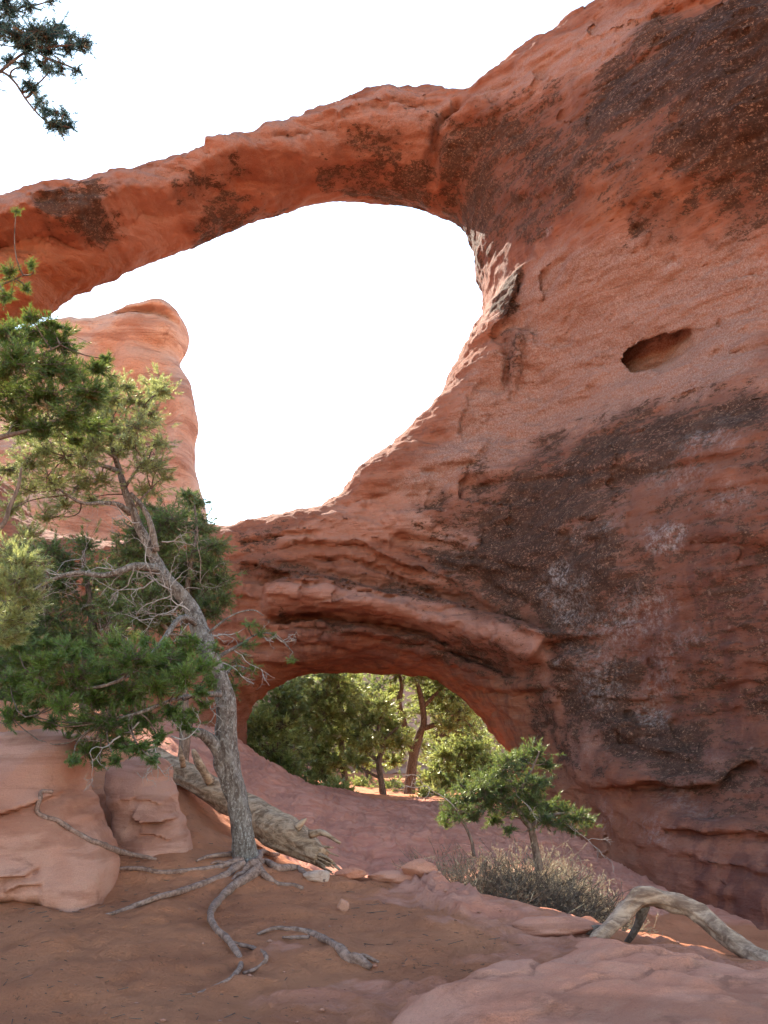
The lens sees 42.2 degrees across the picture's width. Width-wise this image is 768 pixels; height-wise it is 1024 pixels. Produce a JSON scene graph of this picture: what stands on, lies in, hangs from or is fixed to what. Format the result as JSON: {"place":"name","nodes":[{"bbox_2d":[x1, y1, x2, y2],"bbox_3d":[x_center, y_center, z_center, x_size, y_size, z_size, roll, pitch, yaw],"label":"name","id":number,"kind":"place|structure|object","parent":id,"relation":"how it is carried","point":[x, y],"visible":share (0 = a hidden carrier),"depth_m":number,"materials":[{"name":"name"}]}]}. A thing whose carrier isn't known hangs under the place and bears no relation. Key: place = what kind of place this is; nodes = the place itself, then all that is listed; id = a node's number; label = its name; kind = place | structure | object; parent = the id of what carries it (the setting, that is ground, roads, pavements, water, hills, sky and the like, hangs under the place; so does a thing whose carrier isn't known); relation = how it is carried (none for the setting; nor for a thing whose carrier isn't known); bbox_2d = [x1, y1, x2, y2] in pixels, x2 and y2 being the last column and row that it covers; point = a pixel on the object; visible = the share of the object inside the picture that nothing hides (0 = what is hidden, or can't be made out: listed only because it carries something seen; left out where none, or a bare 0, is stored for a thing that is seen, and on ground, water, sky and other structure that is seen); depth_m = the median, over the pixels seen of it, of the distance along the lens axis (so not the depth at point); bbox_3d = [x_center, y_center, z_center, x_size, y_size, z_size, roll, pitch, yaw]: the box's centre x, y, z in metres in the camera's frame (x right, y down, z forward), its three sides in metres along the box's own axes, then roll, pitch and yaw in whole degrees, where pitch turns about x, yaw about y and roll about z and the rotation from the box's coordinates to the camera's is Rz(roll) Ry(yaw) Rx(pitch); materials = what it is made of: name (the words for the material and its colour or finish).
{"place":"outdoors","nodes":[
{"label":"outdoors","id":0,"kind":"place"},
{"bbox_2d":[0,0,593,525],"label":"sky","id":1,"kind":"structure","parent":0,"point":[319,334],"materials":[{"name":"white"}]},
{"bbox_2d":[247,673,506,773],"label":"hillside","id":2,"kind":"structure","parent":0,"point":[412,724],"depth_m":57.55,"materials":[{"name":"green plant"}]},
{"bbox_2d":[0,698,767,1023],"bbox_3d":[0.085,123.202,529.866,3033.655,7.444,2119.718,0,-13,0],"label":"ground","id":3,"kind":"structure","parent":0,"point":[160,952],"depth_m":7.96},
{"bbox_2d":[0,536,86,684],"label":"juniper","id":4,"kind":"object","parent":3,"relation":"on","point":[21,545],"depth_m":18.99,"materials":[{"name":"green plant"}]},
{"bbox_2d":[0,0,118,650],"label":"tall pine","id":5,"kind":"object","parent":3,"relation":"on","point":[17,360],"visible":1,"depth_m":8.57,"materials":[{"name":"green plant"}]},
{"bbox_2d":[0,729,119,911],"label":"boulder","id":6,"kind":"object","parent":3,"relation":"on","point":[48,864],"visible":0.79,"depth_m":8.72,"materials":[{"name":"stone"}]},
{"bbox_2d":[34,789,156,859],"bbox_3d":[-2.569,2.868,9.077,0.374,0.686,1.218,-12,-17,41],"label":"exposed root","id":7,"kind":"object","parent":6,"relation":"attached to","point":[102,844],"visible":0.99,"depth_m":8.81,"materials":[{"name":"grey plant"}]},
{"bbox_2d":[0,510,149,711],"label":"juniper","id":8,"kind":"object","parent":3,"relation":"on","point":[64,561],"visible":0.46,"depth_m":16.40,"materials":[{"name":"green plant"}]},
{"bbox_2d":[0,298,207,541],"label":"rock pinnacle","id":9,"kind":"object","parent":3,"relation":"on","point":[137,338],"visible":0.16,"depth_m":63.68,"materials":[{"name":"orange stone"}]},
{"bbox_2d":[103,756,192,859],"bbox_3d":[-2.470,3.118,10.380,0.845,1.110,1.734,6,-14,-23],"label":"boulder","id":10,"kind":"object","parent":3,"relation":"on","point":[147,819],"visible":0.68,"depth_m":10.02,"materials":[{"name":"stone"}]},
{"bbox_2d":[90,486,231,716],"bbox_3d":[-5.080,2.003,22.272,3.478,5.477,2.483,0,-13,0],"label":"juniper","id":11,"kind":"object","parent":3,"relation":"on","point":[203,516],"visible":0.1,"depth_m":22.03,"materials":[{"name":"green plant"}]},
{"bbox_2d":[0,361,325,992],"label":"pinyon pine","id":12,"kind":"object","parent":3,"relation":"on","point":[153,669],"visible":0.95,"depth_m":9.80,"materials":[{"name":"green plant"}]},
{"bbox_2d":[82,485,247,761],"bbox_3d":[-3.174,1.524,14.018,2.266,4.043,2.175,9,-16,-34],"label":"pinyon pine","id":13,"kind":"object","parent":3,"relation":"on","point":[166,522],"visible":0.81,"depth_m":13.88,"materials":[{"name":"green plant"}]},
{"bbox_2d":[145,746,340,873],"bbox_3d":[-1.704,3.362,11.466,3.230,1.302,0.520,-9,-16,33],"label":"fallen log","id":14,"kind":"object","parent":3,"relation":"on","point":[278,830],"visible":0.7,"depth_m":10.99,"materials":[{"name":"beige wood"}]},
{"bbox_2d":[0,842,507,1023],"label":"fallen twigs","id":15,"kind":"object","parent":3,"relation":"on","point":[191,993],"visible":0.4,"depth_m":6.92,"materials":[{"name":"brown wood"}]},
{"bbox_2d":[246,677,319,783],"bbox_3d":[-4.028,8.057,36.189,3.564,4.767,4.445,0,-13,0],"label":"juniper","id":16,"kind":"object","parent":3,"relation":"on","point":[273,718],"visible":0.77,"depth_m":35.57,"materials":[{"name":"green plant"}]},
{"bbox_2d":[295,771,333,784],"bbox_3d":[-3.157,10.467,37.781,1.660,1.523,3.049,9,-16,-35],"label":"shrub","id":17,"kind":"object","parent":3,"relation":"on","point":[314,780],"visible":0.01,"depth_m":37.62,"materials":[{"name":"green plant"}]},
{"bbox_2d":[303,870,329,881],"bbox_3d":[-0.658,3.540,9.660,0.267,0.134,0.152,0,-13,0],"label":"stone","id":18,"kind":"object","parent":3,"relation":"on","point":[317,875],"visible":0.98,"depth_m":9.62,"materials":[{"name":"white stone"}]},
{"bbox_2d":[257,926,378,969],"bbox_3d":[-0.474,3.193,7.347,0.290,0.140,1.271,11,-17,-40],"label":"dead root","id":19,"kind":"object","parent":3,"relation":"on","point":[345,953],"visible":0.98,"depth_m":7.13,"materials":[{"name":"grey wood"}]},
{"bbox_2d":[279,673,368,773],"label":"pinyon pine","id":20,"kind":"object","parent":3,"relation":"on","point":[315,678],"visible":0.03,"depth_m":51.51,"materials":[{"name":"green plant"}]},
{"bbox_2d":[286,673,371,788],"bbox_3d":[-2.500,8.336,39.303,4.311,6.088,4.100,0,-13,0],"label":"pinyon pine","id":21,"kind":"object","parent":3,"relation":"on","point":[325,704],"visible":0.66,"depth_m":38.59,"materials":[{"name":"green plant"}]},
{"bbox_2d":[318,774,358,792],"bbox_3d":[-1.666,9.812,34.998,1.730,1.322,2.382,12,-18,-42],"label":"shrub","id":22,"kind":"object","parent":3,"relation":"on","point":[344,784],"visible":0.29,"depth_m":34.70,"materials":[{"name":"green plant"}]},
{"bbox_2d":[337,899,348,911],"bbox_3d":[-0.356,3.422,8.655,0.112,0.120,0.074,0,-13,0],"label":"stone","id":23,"kind":"object","parent":3,"relation":"on","point":[343,904],"visible":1,"depth_m":8.63,"materials":[{"name":"stone"}]},
{"bbox_2d":[334,867,367,879],"bbox_3d":[-0.326,3.597,9.911,0.340,0.124,0.224,0,-13,0],"label":"stone","id":24,"kind":"object","parent":3,"relation":"on","point":[355,873],"visible":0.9,"depth_m":9.84,"materials":[{"name":"stone"}]},
{"bbox_2d":[348,772,385,786],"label":"shrub","id":25,"kind":"object","parent":3,"relation":"on","point":[364,782],"visible":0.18,"depth_m":43.63,"materials":[{"name":"green plant"}]},
{"bbox_2d":[317,673,419,778],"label":"pinyon pine","id":26,"kind":"object","parent":3,"relation":"on","point":[378,684],"visible":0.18,"depth_m":49.10,"materials":[{"name":"green plant"}]},
{"bbox_2d":[332,686,417,794],"bbox_3d":[-0.389,8.748,37.586,2.818,4.326,3.681,-10,-17,38],"label":"pinyon pine","id":27,"kind":"object","parent":3,"relation":"on","point":[390,729],"visible":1,"depth_m":37.48,"materials":[{"name":"green plant"}]},
{"bbox_2d":[16,801,737,1022],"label":"pebbles","id":28,"kind":"object","parent":3,"relation":"on","point":[322,1009],"visible":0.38,"depth_m":6.94,"materials":[{"name":"stone"}]},
{"bbox_2d":[0,0,767,929],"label":"rock arch","id":29,"kind":"object","parent":3,"relation":"on","point":[542,518],"visible":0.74,"depth_m":28.18,"materials":[{"name":"stone"}]},
{"bbox_2d":[367,870,412,883],"bbox_3d":[0.096,3.645,9.937,0.526,0.129,0.245,0,-13,0],"label":"stone","id":30,"kind":"object","parent":3,"relation":"on","point":[396,876],"visible":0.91,"depth_m":9.87,"materials":[{"name":"stone"}]},
{"bbox_2d":[365,774,421,791],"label":"shrub","id":31,"kind":"object","parent":3,"relation":"on","point":[392,783],"visible":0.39,"depth_m":42.90,"materials":[{"name":"green plant"}]},
{"bbox_2d":[401,858,437,876],"bbox_3d":[0.362,3.556,9.938,0.330,0.201,0.344,-9,-16,33],"label":"stone","id":32,"kind":"object","parent":3,"relation":"on","point":[419,867],"visible":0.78,"depth_m":9.84,"materials":[{"name":"stone"}]},
{"bbox_2d":[409,777,450,796],"bbox_3d":[1.710,10.387,36.907,1.486,1.176,1.842,-9,-16,34],"label":"shrub","id":33,"kind":"object","parent":3,"relation":"on","point":[423,791],"visible":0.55,"depth_m":36.72,"materials":[{"name":"green plant"}]},
{"bbox_2d":[371,674,491,793],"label":"pinyon pine","id":34,"kind":"object","parent":3,"relation":"on","point":[454,708],"visible":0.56,"depth_m":40.16,"materials":[{"name":"green plant"}]},
{"bbox_2d":[396,770,482,856],"bbox_3d":[0.648,4.022,13.366,1.320,1.162,0.725,4,-13,-15],"label":"pine sapling","id":35,"kind":"object","parent":3,"relation":"on","point":[449,803],"visible":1,"depth_m":13.35,"materials":[{"name":"green plant"}]},
{"bbox_2d":[398,751,500,785],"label":"shrub","id":36,"kind":"object","parent":3,"relation":"on","point":[420,776],"depth_m":43.51,"materials":[{"name":"green plant"}]},
{"bbox_2d":[403,679,504,774],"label":"pinyon pine","id":37,"kind":"object","parent":3,"relation":"on","point":[431,736],"visible":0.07,"depth_m":50.60,"materials":[{"name":"green plant"}]},
{"bbox_2d":[416,729,511,790],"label":"juniper","id":38,"kind":"object","parent":3,"relation":"on","point":[459,761],"visible":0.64,"depth_m":41.04,"materials":[{"name":"green plant"}]},
{"bbox_2d":[390,834,644,930],"bbox_3d":[1.491,4.840,12.758,3.220,1.346,3.276,0,-13,0],"label":"dry shrub","id":39,"kind":"object","parent":3,"relation":"on","point":[538,895],"visible":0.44,"depth_m":12.34,"materials":[{"name":"beige plant"}]},
{"bbox_2d":[438,737,613,870],"bbox_3d":[1.901,4.022,13.830,2.390,1.832,1.324,0,-13,0],"label":"pine","id":40,"kind":"object","parent":3,"relation":"on","point":[486,790],"visible":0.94,"depth_m":13.74,"materials":[{"name":"green plant"}]},
{"bbox_2d":[457,832,615,913],"bbox_3d":[2.218,5.215,14.385,2.530,1.164,2.555,-7,-15,29],"label":"dry shrub","id":41,"kind":"object","parent":3,"relation":"on","point":[554,866],"visible":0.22,"depth_m":14.16,"materials":[{"name":"beige plant"}]},
{"bbox_2d":[512,916,595,936],"bbox_3d":[1.429,3.489,8.367,0.711,0.184,0.482,0,-13,0],"label":"stone","id":42,"kind":"object","parent":3,"relation":"on","point":[550,926],"visible":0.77,"depth_m":8.25,"materials":[{"name":"stone"}]},
{"bbox_2d":[391,938,767,1023],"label":"rock slab","id":43,"kind":"object","parent":3,"relation":"on","point":[601,981],"visible":1,"depth_m":5.72,"materials":[{"name":"stone"}]},
{"bbox_2d":[527,870,662,934],"bbox_3d":[2.710,5.285,13.204,1.544,1.080,3.056,0,-13,0],"label":"dry shrub","id":44,"kind":"object","parent":3,"relation":"on","point":[631,926],"visible":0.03,"depth_m":12.86,"materials":[{"name":"beige plant"}]},
{"bbox_2d":[586,886,767,961],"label":"bent log","id":45,"kind":"object","parent":3,"relation":"on","point":[638,900],"visible":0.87,"depth_m":8.21,"materials":[{"name":"grey wood"}]}
]}

